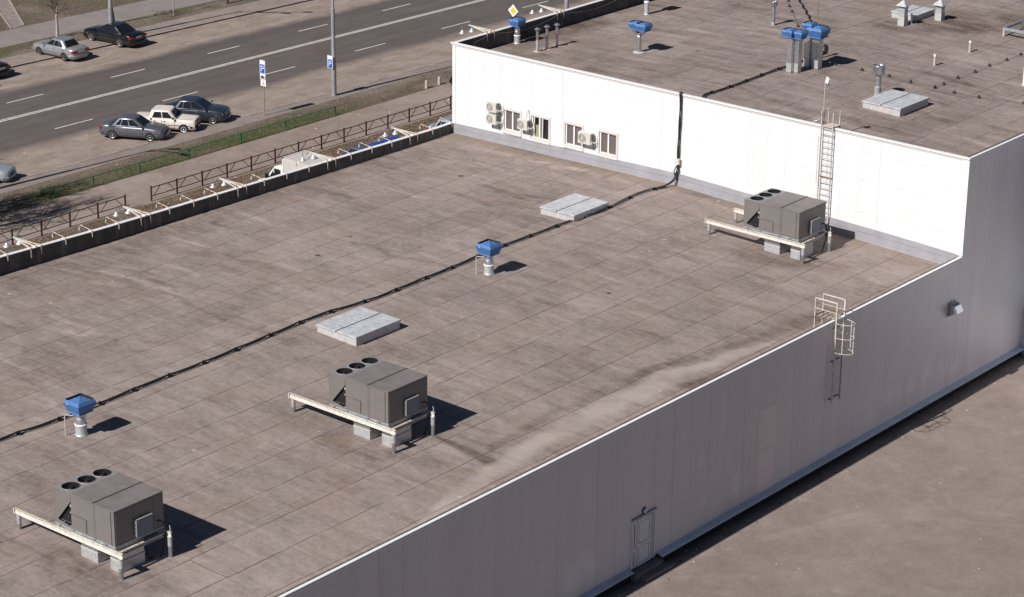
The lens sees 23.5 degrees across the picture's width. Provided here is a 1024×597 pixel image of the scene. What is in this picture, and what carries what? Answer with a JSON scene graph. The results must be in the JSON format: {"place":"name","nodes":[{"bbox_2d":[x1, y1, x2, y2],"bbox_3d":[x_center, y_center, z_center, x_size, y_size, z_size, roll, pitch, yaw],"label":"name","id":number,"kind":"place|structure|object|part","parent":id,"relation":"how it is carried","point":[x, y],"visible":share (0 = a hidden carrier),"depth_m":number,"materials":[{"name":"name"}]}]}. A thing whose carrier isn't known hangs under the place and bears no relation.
{"place":"outdoors","nodes":[
{"label":"outdoors","id":0,"kind":"place"},
{"bbox_2d":[0,0,22,27],"bbox_3d":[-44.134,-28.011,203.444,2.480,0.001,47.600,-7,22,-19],"label":"lawn path","id":1,"kind":"structure","parent":0,"point":[8,14],"depth_m":186.45,"materials":[{"name":"grey concrete"}]},
{"bbox_2d":[0,12,11,28],"bbox_3d":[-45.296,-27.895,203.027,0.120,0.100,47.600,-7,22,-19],"label":"kerb","id":2,"kind":"structure","parent":1,"relation":"on","point":[6,21],"depth_m":184.03,"materials":[{"name":"concrete"}]},
{"bbox_2d":[9,0,24,24],"bbox_3d":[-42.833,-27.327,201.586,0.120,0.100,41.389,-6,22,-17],"label":"kerb","id":3,"kind":"structure","parent":1,"relation":"on","point":[15,10],"depth_m":186.48,"materials":[{"name":"concrete"}]},
{"bbox_2d":[0,0,144,31],"bbox_3d":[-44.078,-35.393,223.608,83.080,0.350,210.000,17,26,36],"label":"lawn","id":4,"kind":"structure","parent":0,"point":[41,13],"depth_m":188.09,"materials":[{"name":"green plant"}]},
{"bbox_2d":[0,0,214,47],"bbox_3d":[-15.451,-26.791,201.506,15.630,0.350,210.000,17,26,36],"label":"pavement","id":5,"kind":"structure","parent":0,"point":[24,34],"depth_m":184.75,"materials":[{"name":"grey concrete"}]},
{"bbox_2d":[0,0,257,58],"bbox_3d":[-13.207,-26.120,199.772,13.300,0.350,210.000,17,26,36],"label":"verge","id":6,"kind":"structure","parent":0,"point":[144,20],"depth_m":185.44,"materials":[{"name":"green plant"}]},
{"bbox_2d":[45,0,70,36],"bbox_3d":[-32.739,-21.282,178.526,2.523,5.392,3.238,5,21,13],"label":"bare tree","id":7,"kind":"object","parent":6,"relation":"on","point":[56,18],"visible":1,"depth_m":179.09,"materials":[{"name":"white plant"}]},
{"bbox_2d":[0,0,311,67],"bbox_3d":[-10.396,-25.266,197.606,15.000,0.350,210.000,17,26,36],"label":"shoulder","id":8,"kind":"object","parent":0,"point":[184,22],"visible":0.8,"depth_m":184.52},
{"bbox_2d":[32,35,88,60],"bbox_3d":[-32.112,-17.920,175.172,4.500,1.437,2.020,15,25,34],"label":"parked car","id":9,"kind":"object","parent":8,"relation":"on","point":[64,47],"visible":1,"depth_m":174.34,"materials":[{"name":"silver paint"}]},
{"bbox_3d":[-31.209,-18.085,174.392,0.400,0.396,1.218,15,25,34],"label":"rear window","id":10,"kind":"part","parent":9,"relation":"part of","materials":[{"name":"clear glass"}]},
{"bbox_2d":[108,0,112,22],"bbox_3d":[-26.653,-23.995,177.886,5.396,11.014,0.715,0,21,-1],"label":"street lamp","id":11,"kind":"object","parent":8,"relation":"on","point":[110,13],"visible":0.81,"depth_m":179.12,"materials":[{"name":"grey metal"}]},
{"bbox_2d":[83,21,146,47],"bbox_3d":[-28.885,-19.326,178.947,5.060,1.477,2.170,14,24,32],"label":"parked car","id":12,"kind":"object","parent":8,"relation":"on","point":[120,34],"visible":1,"depth_m":178.07,"materials":[{"name":"black paint"}]},
{"bbox_3d":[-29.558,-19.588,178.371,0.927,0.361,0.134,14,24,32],"label":"side window","id":13,"kind":"part","parent":12,"relation":"part of","materials":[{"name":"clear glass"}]},
{"bbox_3d":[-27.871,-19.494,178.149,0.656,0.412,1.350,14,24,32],"label":"rear window","id":14,"kind":"part","parent":12,"relation":"part of","materials":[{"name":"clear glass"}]},
{"bbox_2d":[0,83,451,249],"bbox_3d":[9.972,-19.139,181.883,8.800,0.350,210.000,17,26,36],"label":"footpath","id":15,"kind":"structure","parent":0,"point":[135,189],"depth_m":151.05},
{"bbox_2d":[0,194,126,244],"bbox_3d":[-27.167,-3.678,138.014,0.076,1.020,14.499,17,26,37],"label":"brown railing","id":16,"kind":"object","parent":15,"relation":"on","point":[69,213],"visible":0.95,"depth_m":140.03,"materials":[{"name":"metal"}]},
{"bbox_2d":[150,95,451,200],"bbox_3d":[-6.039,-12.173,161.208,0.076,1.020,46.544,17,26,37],"label":"brown railing","id":17,"kind":"object","parent":15,"relation":"on","point":[274,150],"visible":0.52,"depth_m":153.14,"materials":[{"name":"metal"}]},
{"bbox_2d":[0,66,451,214],"bbox_3d":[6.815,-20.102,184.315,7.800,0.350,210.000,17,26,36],"label":"verge","id":18,"kind":"structure","parent":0,"point":[9,195],"depth_m":155.40,"materials":[{"name":"green plant"}]},
{"bbox_2d":[0,106,335,210],"bbox_3d":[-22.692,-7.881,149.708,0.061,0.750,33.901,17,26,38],"label":"green railing","id":19,"kind":"object","parent":18,"relation":"on","point":[240,134],"visible":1,"depth_m":150.84,"materials":[{"name":"metal"}]},
{"bbox_2d":[47,73,430,233],"bbox_3d":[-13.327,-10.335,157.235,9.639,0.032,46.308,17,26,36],"label":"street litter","id":20,"kind":"object","parent":18,"relation":"on","point":[266,158],"visible":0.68,"depth_m":155.69,"materials":[{"name":"paper"}]},
{"bbox_2d":[0,60,451,193],"bbox_3d":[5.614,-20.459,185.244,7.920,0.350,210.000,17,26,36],"label":"pavement","id":21,"kind":"structure","parent":0,"point":[75,168],"depth_m":158.13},
{"bbox_2d":[260,59,265,115],"bbox_3d":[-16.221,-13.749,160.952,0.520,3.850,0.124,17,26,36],"label":"parking sign","id":22,"kind":"object","parent":21,"relation":"on","point":[262,72],"visible":1,"depth_m":160.64,"materials":[{"name":"white metal"}]},
{"bbox_2d":[331,0,336,95],"bbox_3d":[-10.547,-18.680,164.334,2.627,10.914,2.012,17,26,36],"label":"street lamp","id":23,"kind":"object","parent":21,"relation":"on","point":[333,81],"visible":1,"depth_m":165.12,"materials":[{"name":"grey metal"}]},
{"bbox_2d":[327,55,335,68],"bbox_3d":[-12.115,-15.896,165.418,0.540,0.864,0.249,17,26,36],"label":"parking sign","id":24,"kind":"object","parent":23,"relation":"attached to","point":[330,60],"visible":1,"depth_m":165.34,"materials":[{"name":"white metal"}]},
{"bbox_2d":[508,5,517,16],"bbox_3d":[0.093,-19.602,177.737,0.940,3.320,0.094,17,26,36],"label":"road sign","id":25,"kind":"object","parent":21,"relation":"on","point":[512,9],"visible":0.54,"depth_m":177.28,"materials":[{"name":"yellow metal"}]},
{"bbox_2d":[564,0,568,9],"bbox_3d":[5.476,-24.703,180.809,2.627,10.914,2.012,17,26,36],"label":"street lamp","id":26,"kind":"object","parent":21,"relation":"on","point":[566,4],"visible":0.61,"depth_m":181.91,"materials":[{"name":"grey metal"}]},
{"bbox_2d":[0,111,451,254],"bbox_3d":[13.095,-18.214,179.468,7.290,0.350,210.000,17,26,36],"label":"leafy verge","id":27,"kind":"structure","parent":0,"point":[13,249],"depth_m":146.19,"materials":[{"name":"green plant"}]},
{"bbox_2d":[0,0,595,183],"bbox_3d":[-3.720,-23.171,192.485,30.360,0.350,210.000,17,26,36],"label":"road","id":28,"kind":"structure","parent":0,"point":[35,143],"depth_m":173.25,"materials":[{"name":"grey asphalt"}]},
{"bbox_2d":[0,61,10,75],"bbox_3d":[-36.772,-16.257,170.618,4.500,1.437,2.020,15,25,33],"label":"parked car","id":29,"kind":"object","parent":28,"relation":"on","point":[4,68],"visible":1,"depth_m":169.70,"materials":[{"name":"black paint"}]},
{"bbox_2d":[0,163,16,181],"bbox_3d":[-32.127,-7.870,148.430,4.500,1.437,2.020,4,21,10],"label":"parked car","id":30,"kind":"object","parent":28,"relation":"on","point":[8,172],"visible":1,"depth_m":147.82,"materials":[{"name":"silver paint"}]},
{"bbox_2d":[99,113,169,141],"bbox_3d":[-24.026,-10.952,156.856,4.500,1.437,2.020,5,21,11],"label":"parked car","id":31,"kind":"object","parent":28,"relation":"on","point":[135,125],"visible":1,"depth_m":156.24,"materials":[{"name":"grey paint"}]},
{"bbox_3d":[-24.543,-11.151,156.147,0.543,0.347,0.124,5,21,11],"label":"side window","id":32,"kind":"part","parent":31,"relation":"part of","materials":[{"name":"black glass"}]},
{"bbox_3d":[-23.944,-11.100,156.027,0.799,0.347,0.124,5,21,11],"label":"side window","id":33,"kind":"part","parent":31,"relation":"part of","materials":[{"name":"black glass"}]},
{"bbox_2d":[11,0,308,66],"bbox_3d":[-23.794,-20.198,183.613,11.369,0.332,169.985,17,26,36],"label":"kerb","id":34,"kind":"structure","parent":28,"relation":"on","point":[171,30],"depth_m":183.26,"materials":[{"name":"concrete"}]},
{"bbox_2d":[136,105,200,132],"bbox_3d":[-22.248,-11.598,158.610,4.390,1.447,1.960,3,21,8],"label":"parked car","id":35,"kind":"object","parent":28,"relation":"on","point":[172,117],"visible":0.75,"depth_m":157.89,"materials":[{"name":"beige paint"}]},
{"bbox_3d":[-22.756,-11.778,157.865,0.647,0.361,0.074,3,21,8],"label":"side window","id":36,"kind":"part","parent":35,"relation":"part of","materials":[{"name":"black glass"}]},
{"bbox_3d":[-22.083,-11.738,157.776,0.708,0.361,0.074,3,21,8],"label":"side window","id":37,"kind":"part","parent":35,"relation":"part of","materials":[{"name":"black glass"}]},
{"bbox_2d":[165,95,230,124],"bbox_3d":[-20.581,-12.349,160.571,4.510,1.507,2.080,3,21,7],"label":"parked car","id":38,"kind":"object","parent":28,"relation":"on","point":[208,111],"visible":0.68,"depth_m":159.82,"materials":[{"name":"paint"}]},
{"bbox_3d":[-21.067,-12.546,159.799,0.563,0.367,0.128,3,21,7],"label":"side window","id":39,"kind":"part","parent":38,"relation":"part of","materials":[{"name":"black glass"}]},
{"bbox_3d":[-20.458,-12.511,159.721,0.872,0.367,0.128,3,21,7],"label":"side window","id":40,"kind":"part","parent":38,"relation":"part of","materials":[{"name":"black glass"}]},
{"bbox_2d":[0,59,451,184],"bbox_3d":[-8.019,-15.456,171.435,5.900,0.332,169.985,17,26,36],"label":"kerb","id":41,"kind":"structure","parent":28,"relation":"on","point":[217,124],"depth_m":159.28,"materials":[{"name":"concrete"}]},
{"bbox_2d":[0,0,478,120],"bbox_3d":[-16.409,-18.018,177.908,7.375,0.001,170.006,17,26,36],"label":"line","id":42,"kind":"object","parent":28,"relation":"on","point":[231,62],"visible":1,"depth_m":174.02,"materials":[{"name":"paint"}]},
{"bbox_2d":[0,0,483,121],"bbox_3d":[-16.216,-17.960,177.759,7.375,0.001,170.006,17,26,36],"label":"line","id":43,"kind":"object","parent":28,"relation":"on","point":[234,62],"visible":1,"depth_m":173.78,"materials":[{"name":"paint"}]},
{"bbox_2d":[787,0,799,26],"bbox_3d":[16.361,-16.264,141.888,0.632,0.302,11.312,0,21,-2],"label":"lightning conductor","id":44,"kind":"object","parent":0,"point":[791,11],"visible":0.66,"depth_m":143.07,"materials":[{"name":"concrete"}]},
{"bbox_2d":[603,355,1023,596],"bbox_3d":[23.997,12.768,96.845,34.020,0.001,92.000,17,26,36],"label":"yard","id":45,"kind":"structure","parent":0,"point":[965,504],"depth_m":104.89,"materials":[{"name":"beige concrete"}]},
{"bbox_2d":[613,360,1021,596],"bbox_3d":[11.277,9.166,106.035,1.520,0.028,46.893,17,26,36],"label":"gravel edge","id":46,"kind":"object","parent":45,"relation":"on","point":[820,480],"visible":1,"depth_m":109.06,"materials":[{"name":"gravel"}]},
{"bbox_2d":[822,59,1023,103],"bbox_3d":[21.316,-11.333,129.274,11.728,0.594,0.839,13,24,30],"label":"lightning conductor","id":47,"kind":"object","parent":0,"point":[910,81],"visible":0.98,"depth_m":129.36,"materials":[{"name":"concrete"}]},
{"bbox_3d":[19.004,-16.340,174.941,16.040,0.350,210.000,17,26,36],"label":"parking yard","id":48,"kind":"structure","parent":0,"visible":0},
{"bbox_2d":[259,150,331,179],"bbox_3d":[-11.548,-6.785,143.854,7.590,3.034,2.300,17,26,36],"label":"box van","id":49,"kind":"object","parent":48,"relation":"on","point":[289,162],"visible":0.2,"depth_m":143.56,"materials":[{"name":"paint"}]},
{"bbox_3d":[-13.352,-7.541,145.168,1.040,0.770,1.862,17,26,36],"label":"side window","id":50,"kind":"part","parent":49,"relation":"part of","materials":[{"name":"black glass"}]},
{"bbox_2d":[337,143,373,156],"bbox_3d":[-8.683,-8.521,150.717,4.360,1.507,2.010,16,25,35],"label":"parked car","id":51,"kind":"object","parent":48,"relation":"on","point":[353,148],"visible":0.09,"depth_m":150.69,"materials":[{"name":"grey paint"}]},
{"bbox_2d":[369,136,400,145],"bbox_3d":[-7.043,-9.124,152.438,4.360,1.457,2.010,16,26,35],"label":"parked car","id":52,"kind":"object","parent":48,"relation":"on","point":[374,143],"visible":0.08,"depth_m":152.66,"materials":[{"name":"blue paint"}]},
{"bbox_2d":[426,114,451,129],"bbox_3d":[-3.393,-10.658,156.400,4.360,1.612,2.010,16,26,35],"label":"parked car","id":53,"kind":"object","parent":48,"relation":"on","point":[441,122],"visible":0.06,"depth_m":156.46,"materials":[{"name":"silver paint"}]},
{"bbox_2d":[0,0,1023,596],"bbox_3d":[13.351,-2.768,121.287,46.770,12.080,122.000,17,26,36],"label":"warehouse","id":54,"kind":"structure","parent":48,"relation":"on","point":[598,382],"depth_m":110.83,"materials":[{"name":"metal"}]},
{"bbox_2d":[3,235,41,257],"bbox_3d":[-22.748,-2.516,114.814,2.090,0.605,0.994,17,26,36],"label":"floodlight bracket","id":55,"kind":"object","parent":54,"relation":"attached to","point":[7,245],"visible":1,"depth_m":114.58,"materials":[{"name":"white metal"}]},
{"bbox_2d":[63,393,96,436],"bbox_3d":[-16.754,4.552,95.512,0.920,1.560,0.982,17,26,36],"label":"roof fan","id":56,"kind":"object","parent":54,"relation":"on","point":[79,406],"visible":1,"depth_m":95.32},
{"bbox_2d":[13,466,172,579],"bbox_3d":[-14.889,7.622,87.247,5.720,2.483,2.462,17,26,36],"label":"rooftop air conditioner","id":57,"kind":"object","parent":54,"relation":"on","point":[115,517],"visible":1,"depth_m":85.96,"materials":[{"name":"grey metal"}]},
{"bbox_2d":[105,217,119,228],"bbox_3d":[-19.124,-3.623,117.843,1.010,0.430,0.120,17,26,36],"label":"arm lamp","id":58,"kind":"object","parent":54,"relation":"attached to","point":[118,223],"visible":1,"depth_m":117.62,"materials":[{"name":"metal"}]},
{"bbox_2d":[113,205,150,225],"bbox_3d":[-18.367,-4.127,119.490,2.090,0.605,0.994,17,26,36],"label":"floodlight bracket","id":59,"kind":"object","parent":54,"relation":"attached to","point":[117,214],"visible":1,"depth_m":119.30,"materials":[{"name":"white metal"}]},
{"bbox_2d":[210,177,246,196],"bbox_3d":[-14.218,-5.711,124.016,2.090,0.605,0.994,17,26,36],"label":"floodlight bracket","id":60,"kind":"object","parent":54,"relation":"attached to","point":[226,182],"visible":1,"depth_m":123.80,"materials":[{"name":"white metal"}]},
{"bbox_2d":[299,150,335,169],"bbox_3d":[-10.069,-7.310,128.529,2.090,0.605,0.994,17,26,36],"label":"floodlight bracket","id":61,"kind":"object","parent":54,"relation":"attached to","point":[302,159],"visible":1,"depth_m":128.32,"materials":[{"name":"white metal"}]},
{"bbox_2d":[0,186,667,440],"bbox_3d":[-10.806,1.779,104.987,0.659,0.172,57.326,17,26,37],"label":"power cable","id":62,"kind":"object","parent":54,"relation":"on","point":[101,403],"visible":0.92,"depth_m":107.02,"materials":[{"name":"black plastic"}]},
{"bbox_2d":[316,307,400,346],"bbox_3d":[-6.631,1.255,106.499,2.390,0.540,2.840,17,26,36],"label":"roof hatch","id":63,"kind":"object","parent":54,"relation":"attached to","point":[358,326],"visible":1,"depth_m":106.08,"materials":[{"name":"white metal"}]},
{"bbox_2d":[288,355,434,453],"bbox_3d":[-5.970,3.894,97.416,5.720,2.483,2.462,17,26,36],"label":"rooftop air conditioner","id":64,"kind":"object","parent":54,"relation":"on","point":[377,397],"visible":1,"depth_m":96.13,"materials":[{"name":"grey metal"}]},
{"bbox_2d":[382,126,417,143],"bbox_3d":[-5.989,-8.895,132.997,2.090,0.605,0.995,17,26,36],"label":"floodlight bracket","id":65,"kind":"object","parent":54,"relation":"attached to","point":[394,132],"visible":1,"depth_m":132.81,"materials":[{"name":"white metal"}]},
{"bbox_2d":[459,24,494,40],"bbox_3d":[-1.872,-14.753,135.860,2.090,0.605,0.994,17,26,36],"label":"floodlight bracket","id":66,"kind":"object","parent":54,"relation":"attached to","point":[474,27],"visible":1,"depth_m":135.64,"materials":[{"name":"white metal"}]},
{"bbox_2d":[475,239,502,274],"bbox_3d":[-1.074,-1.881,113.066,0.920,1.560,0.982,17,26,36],"label":"roof fan","id":67,"kind":"object","parent":54,"relation":"on","point":[488,249],"visible":1,"depth_m":112.87},
{"bbox_2d":[486,100,502,116],"bbox_3d":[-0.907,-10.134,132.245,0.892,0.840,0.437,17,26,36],"label":"air conditioner","id":68,"kind":"object","parent":54,"relation":"attached to","point":[492,106],"visible":1,"depth_m":132.06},
{"bbox_2d":[486,112,502,128],"bbox_3d":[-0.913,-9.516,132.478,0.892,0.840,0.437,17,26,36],"label":"air conditioner","id":69,"kind":"object","parent":54,"relation":"attached to","point":[492,118],"visible":1,"depth_m":132.30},
{"bbox_2d":[502,107,521,136],"bbox_3d":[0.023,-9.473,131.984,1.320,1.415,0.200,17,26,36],"label":"window","id":70,"kind":"structure","parent":54,"relation":"in","point":[510,116],"depth_m":132.09,"materials":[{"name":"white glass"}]},
{"bbox_2d":[508,16,526,43],"bbox_3d":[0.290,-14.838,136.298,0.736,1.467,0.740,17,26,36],"label":"roof fan","id":71,"kind":"object","parent":54,"relation":"on","point":[517,22],"visible":1,"depth_m":136.10},
{"bbox_2d":[517,118,533,132],"bbox_3d":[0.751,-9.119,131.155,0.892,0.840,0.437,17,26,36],"label":"air conditioner","id":72,"kind":"object","parent":54,"relation":"attached to","point":[523,124],"visible":1,"depth_m":130.98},
{"bbox_2d":[533,27,540,51],"bbox_3d":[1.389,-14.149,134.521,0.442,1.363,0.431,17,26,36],"label":"vent pipe","id":73,"kind":"object","parent":54,"relation":"on","point":[537,40],"visible":1,"depth_m":134.47,"materials":[{"name":"metal"}]},
{"bbox_2d":[529,113,550,144],"bbox_3d":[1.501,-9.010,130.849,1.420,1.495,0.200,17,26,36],"label":"window","id":74,"kind":"structure","parent":54,"relation":"in","point":[541,133],"depth_m":130.87,"materials":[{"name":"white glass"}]},
{"bbox_2d":[476,0,615,41],"bbox_3d":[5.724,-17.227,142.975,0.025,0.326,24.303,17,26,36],"label":"parapet cable","id":75,"kind":"object","parent":54,"relation":"attached to","point":[547,20],"visible":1,"depth_m":138.82,"materials":[{"name":"black rubber"}]},
{"bbox_2d":[543,25,549,49],"bbox_3d":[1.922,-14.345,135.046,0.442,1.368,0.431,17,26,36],"label":"vent pipe","id":76,"kind":"object","parent":54,"relation":"on","point":[547,36],"visible":1,"depth_m":135.02,"materials":[{"name":"metal"}]},
{"bbox_2d":[530,4,563,19],"bbox_3d":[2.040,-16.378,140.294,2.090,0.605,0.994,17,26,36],"label":"floodlight bracket","id":77,"kind":"object","parent":54,"relation":"attached to","point":[542,6],"visible":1,"depth_m":140.12,"materials":[{"name":"white metal"}]},
{"bbox_2d":[553,23,559,46],"bbox_3d":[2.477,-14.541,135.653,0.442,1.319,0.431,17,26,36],"label":"vent pipe","id":78,"kind":"object","parent":54,"relation":"on","point":[556,35],"visible":1,"depth_m":135.61,"materials":[{"name":"metal"}]},
{"bbox_2d":[563,121,583,151],"bbox_3d":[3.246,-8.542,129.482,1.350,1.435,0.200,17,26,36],"label":"window","id":79,"kind":"structure","parent":54,"relation":"in","point":[570,130],"depth_m":129.60,"materials":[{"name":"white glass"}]},
{"bbox_2d":[540,193,608,221],"bbox_3d":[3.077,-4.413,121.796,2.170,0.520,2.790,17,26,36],"label":"roof hatch","id":80,"kind":"object","parent":54,"relation":"attached to","point":[575,207],"visible":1,"depth_m":121.36,"materials":[{"name":"white metal"}]},
{"bbox_2d":[578,130,597,148],"bbox_3d":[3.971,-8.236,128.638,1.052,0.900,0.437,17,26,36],"label":"air conditioner","id":81,"kind":"object","parent":54,"relation":"attached to","point":[585,137],"visible":1,"depth_m":128.47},
{"bbox_2d":[597,129,618,160],"bbox_3d":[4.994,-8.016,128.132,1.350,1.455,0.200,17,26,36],"label":"window","id":82,"kind":"structure","parent":54,"relation":"in","point":[607,141],"depth_m":128.22,"materials":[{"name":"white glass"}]},
{"bbox_2d":[628,20,652,53],"bbox_3d":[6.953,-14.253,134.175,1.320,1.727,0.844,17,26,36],"label":"roof fan","id":83,"kind":"object","parent":54,"relation":"on","point":[639,28],"visible":1,"depth_m":133.99},
{"bbox_2d":[630,507,656,569],"bbox_3d":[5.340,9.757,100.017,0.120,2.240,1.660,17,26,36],"label":"door","id":84,"kind":"structure","parent":54,"relation":"in","point":[643,528],"depth_m":99.95,"materials":[{"name":"silver metal"}]},
{"bbox_2d":[642,507,647,513],"bbox_3d":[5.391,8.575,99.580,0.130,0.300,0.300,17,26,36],"label":"wall lamp","id":85,"kind":"object","parent":54,"relation":"attached to","point":[644,510],"visible":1,"depth_m":99.51,"materials":[{"name":"black plastic"}]},
{"bbox_2d":[643,0,649,14],"bbox_3d":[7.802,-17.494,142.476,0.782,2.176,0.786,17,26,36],"label":"vent pipe","id":86,"kind":"object","parent":54,"relation":"on","point":[646,7],"visible":1,"depth_m":142.61,"materials":[{"name":"grey metal"}]},
{"bbox_2d":[658,91,682,186],"bbox_3d":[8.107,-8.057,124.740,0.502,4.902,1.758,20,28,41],"label":"power cable","id":87,"kind":"object","parent":54,"relation":"attached to","point":[678,143],"visible":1,"depth_m":124.96,"materials":[{"name":"black rubber"}]},
{"bbox_2d":[675,158,680,164],"bbox_3d":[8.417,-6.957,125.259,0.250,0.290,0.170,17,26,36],"label":"junction box","id":88,"kind":"object","parent":87,"relation":"attached to","point":[677,161],"visible":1,"depth_m":125.19,"materials":[{"name":"beige paint"}]},
{"bbox_2d":[702,44,827,97],"bbox_3d":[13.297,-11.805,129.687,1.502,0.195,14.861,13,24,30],"label":"power cable","id":89,"kind":"object","parent":54,"relation":"on","point":[762,74],"visible":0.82,"depth_m":128.67,"materials":[{"name":"black plastic"}]},
{"bbox_2d":[705,188,831,263],"bbox_3d":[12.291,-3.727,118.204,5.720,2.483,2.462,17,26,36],"label":"rooftop air conditioner","id":90,"kind":"object","parent":54,"relation":"on","point":[786,221],"visible":1,"depth_m":116.94,"materials":[{"name":"grey metal"}]},
{"bbox_2d":[771,0,777,25],"bbox_3d":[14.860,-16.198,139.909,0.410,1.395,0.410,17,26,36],"label":"drum vent","id":91,"kind":"object","parent":54,"relation":"on","point":[774,3],"visible":1,"depth_m":139.80,"materials":[{"name":"grey metal"}]},
{"bbox_2d":[781,27,797,72],"bbox_3d":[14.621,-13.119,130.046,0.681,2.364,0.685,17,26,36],"label":"roof fan","id":92,"kind":"object","parent":54,"relation":"on","point":[787,32],"visible":1,"depth_m":129.80},
{"bbox_2d":[793,29,808,72],"bbox_3d":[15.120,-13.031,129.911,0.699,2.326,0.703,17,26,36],"label":"roof fan","id":93,"kind":"object","parent":54,"relation":"on","point":[799,35],"visible":1,"depth_m":129.82},
{"bbox_2d":[798,0,812,20],"bbox_3d":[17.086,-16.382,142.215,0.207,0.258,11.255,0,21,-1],"label":"power cable","id":94,"kind":"object","parent":54,"relation":"on","point":[806,13],"visible":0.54,"depth_m":143.12,"materials":[{"name":"black rubber"}]},
{"bbox_2d":[801,21,817,67],"bbox_3d":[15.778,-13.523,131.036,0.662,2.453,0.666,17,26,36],"label":"roof fan","id":95,"kind":"object","parent":54,"relation":"on","point":[807,56],"visible":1,"depth_m":130.94},
{"bbox_2d":[806,24,830,69],"bbox_3d":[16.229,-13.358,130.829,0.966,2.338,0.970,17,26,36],"label":"roof fan","id":96,"kind":"object","parent":54,"relation":"on","point":[819,33],"visible":1,"depth_m":130.59},
{"bbox_2d":[812,77,829,123],"bbox_3d":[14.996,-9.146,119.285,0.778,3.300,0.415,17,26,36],"label":"mast","id":97,"kind":"object","parent":54,"relation":"on","point":[827,82],"visible":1,"depth_m":119.20,"materials":[{"name":"white metal"}]},
{"bbox_2d":[816,108,840,227],"bbox_3d":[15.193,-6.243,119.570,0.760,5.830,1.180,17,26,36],"label":"caged ladder","id":98,"kind":"object","parent":54,"relation":"attached to","point":[830,125],"visible":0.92,"depth_m":119.20,"materials":[{"name":"metal"}]},
{"bbox_2d":[814,293,854,402],"bbox_3d":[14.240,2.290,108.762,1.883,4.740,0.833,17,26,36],"label":"caged ladder","id":99,"kind":"object","parent":54,"relation":"attached to","point":[835,341],"visible":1,"depth_m":108.47,"materials":[{"name":"metal"}]},
{"bbox_2d":[873,64,884,95],"bbox_3d":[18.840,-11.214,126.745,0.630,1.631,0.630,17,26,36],"label":"drum vent","id":100,"kind":"object","parent":54,"relation":"on","point":[878,70],"visible":1,"depth_m":126.56,"materials":[{"name":"silver metal"}]},
{"bbox_2d":[862,89,929,116],"bbox_3d":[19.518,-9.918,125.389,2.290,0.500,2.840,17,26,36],"label":"roof hatch","id":101,"kind":"object","parent":54,"relation":"attached to","point":[895,102],"visible":1,"depth_m":124.87,"materials":[{"name":"grey metal"}]},
{"bbox_2d":[896,0,910,26],"bbox_3d":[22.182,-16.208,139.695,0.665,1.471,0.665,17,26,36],"label":"vent chimney","id":102,"kind":"object","parent":54,"relation":"on","point":[903,5],"visible":1,"depth_m":139.56,"materials":[{"name":"grey metal"}]},
{"bbox_2d":[891,5,934,20],"bbox_3d":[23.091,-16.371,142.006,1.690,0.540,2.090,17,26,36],"label":"roof hatch","id":103,"kind":"object","parent":54,"relation":"attached to","point":[919,12],"visible":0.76,"depth_m":141.60,"materials":[{"name":"grey metal"}]},
{"bbox_2d":[933,54,936,65],"bbox_3d":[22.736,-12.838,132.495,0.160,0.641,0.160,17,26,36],"label":"vent pipe","id":104,"kind":"object","parent":54,"relation":"on","point":[934,61],"visible":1,"depth_m":132.45,"materials":[{"name":"metal"}]},
{"bbox_2d":[933,0,947,20],"bbox_3d":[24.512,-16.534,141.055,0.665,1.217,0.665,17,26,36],"label":"vent chimney","id":105,"kind":"object","parent":54,"relation":"on","point":[940,6],"visible":1,"depth_m":140.92,"materials":[{"name":"grey metal"}]},
{"bbox_2d":[946,299,962,317],"bbox_3d":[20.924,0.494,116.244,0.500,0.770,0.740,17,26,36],"label":"vent hood","id":106,"kind":"object","parent":54,"relation":"attached to","point":[954,307],"visible":1,"depth_m":116.14,"materials":[{"name":"metal"}]},
{"bbox_2d":[933,52,1022,88],"bbox_3d":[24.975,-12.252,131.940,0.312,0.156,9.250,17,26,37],"label":"lightning conductor","id":107,"kind":"object","parent":54,"relation":"on","point":[958,77],"visible":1,"depth_m":131.60,"materials":[{"name":"concrete"}]},
{"bbox_2d":[1002,20,1023,35],"bbox_3d":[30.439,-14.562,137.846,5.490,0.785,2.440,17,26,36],"label":"steel frame","id":108,"kind":"object","parent":54,"relation":"on","point":[1007,28],"visible":1,"depth_m":138.50,"materials":[{"name":"grey metal"}]}
]}

